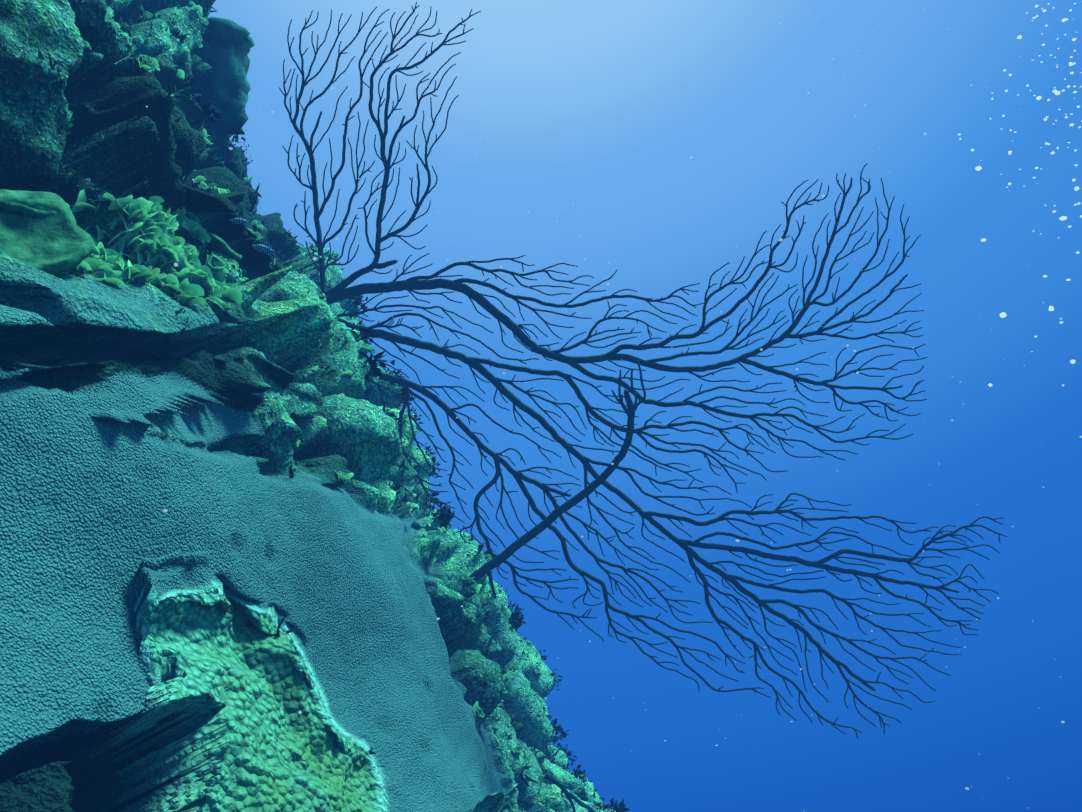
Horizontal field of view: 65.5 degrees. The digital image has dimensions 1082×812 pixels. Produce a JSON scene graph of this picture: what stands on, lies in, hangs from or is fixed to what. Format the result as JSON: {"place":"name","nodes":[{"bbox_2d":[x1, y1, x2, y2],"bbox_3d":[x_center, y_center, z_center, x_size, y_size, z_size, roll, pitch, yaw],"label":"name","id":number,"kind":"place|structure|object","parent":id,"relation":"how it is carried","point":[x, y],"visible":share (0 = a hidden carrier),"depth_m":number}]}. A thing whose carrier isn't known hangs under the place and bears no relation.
{"place":"outdoors","nodes":[
{"label":"outdoors","id":0,"kind":"place"},
{"bbox_2d":[230,215,252,224],"bbox_3d":[-0.287,-0.178,0.807,0.022,0.009,0.003,0,0,-39],"label":"reef fish","id":1,"kind":"object","parent":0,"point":[240,219],"visible":1,"depth_m":0.81},
{"bbox_2d":[253,243,282,255],"bbox_3d":[-0.279,-0.160,0.860,0.030,0.014,0.004,0,0,-30],"label":"reef fish","id":2,"kind":"object","parent":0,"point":[265,248],"visible":1,"depth_m":0.86},
{"bbox_2d":[0,0,615,811],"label":"reef wall","id":3,"kind":"structure","parent":0,"point":[150,660],"depth_m":0.57},
{"bbox_2d":[0,189,69,217],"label":"plate coral","id":4,"kind":"object","parent":3,"relation":"on","point":[19,208],"visible":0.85,"depth_m":0.53},
{"bbox_2d":[0,194,95,274],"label":"rock","id":5,"kind":"object","parent":3,"relation":"on","point":[60,240],"visible":0.88,"depth_m":0.52},
{"bbox_2d":[190,17,254,134],"bbox_3d":[-0.532,-0.543,1.384,0.112,0.175,0.102,0,0,2],"label":"rock","id":6,"kind":"object","parent":3,"relation":"on","point":[224,80],"visible":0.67,"depth_m":1.35},
{"bbox_2d":[205,230,241,262],"bbox_3d":[-0.326,-0.165,0.854,0.048,0.038,0.054,0,0,2],"label":"plate coral","id":7,"kind":"object","parent":3,"relation":"on","point":[218,244],"visible":0.67,"depth_m":0.84},
{"bbox_2d":[69,1,569,811],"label":"leafy algae","id":8,"kind":"object","parent":3,"relation":"on","point":[153,225],"visible":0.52,"depth_m":0.63},
{"bbox_2d":[36,1,607,811],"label":"turf tufts","id":9,"kind":"object","parent":3,"relation":"on","point":[396,487],"visible":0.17,"depth_m":1.12},
{"bbox_2d":[182,75,629,811],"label":"edge bushes","id":10,"kind":"object","parent":3,"relation":"on","point":[516,613],"visible":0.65,"depth_m":1.27},
{"bbox_2d":[466,360,645,598],"bbox_3d":[0.010,0.093,1.078,0.252,0.305,0.022,0,0,-2],"label":"sea fan stem","id":11,"kind":"object","parent":3,"relation":"on","point":[524,539],"visible":0.96,"depth_m":1.08},
{"bbox_2d":[545,774,594,811],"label":"branching coral","id":12,"kind":"object","parent":3,"relation":"on","point":[568,794],"visible":1,"depth_m":1.01},
{"bbox_2d":[279,1,1007,738],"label":"sea fan","id":13,"kind":"object","parent":3,"relation":"attached to","point":[341,291],"visible":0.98,"depth_m":1.13},
{"bbox_2d":[146,8,1079,810],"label":"marine snow particles","id":14,"kind":"object","parent":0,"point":[634,316],"visible":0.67,"depth_m":0.62},
{"bbox_2d":[208,0,1081,811],"label":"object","id":15,"kind":"structure","parent":0,"point":[549,97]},
{"bbox_2d":[958,3,1081,436],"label":"air bubbles","id":16,"kind":"object","parent":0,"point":[978,168],"visible":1,"depth_m":2.21}
]}

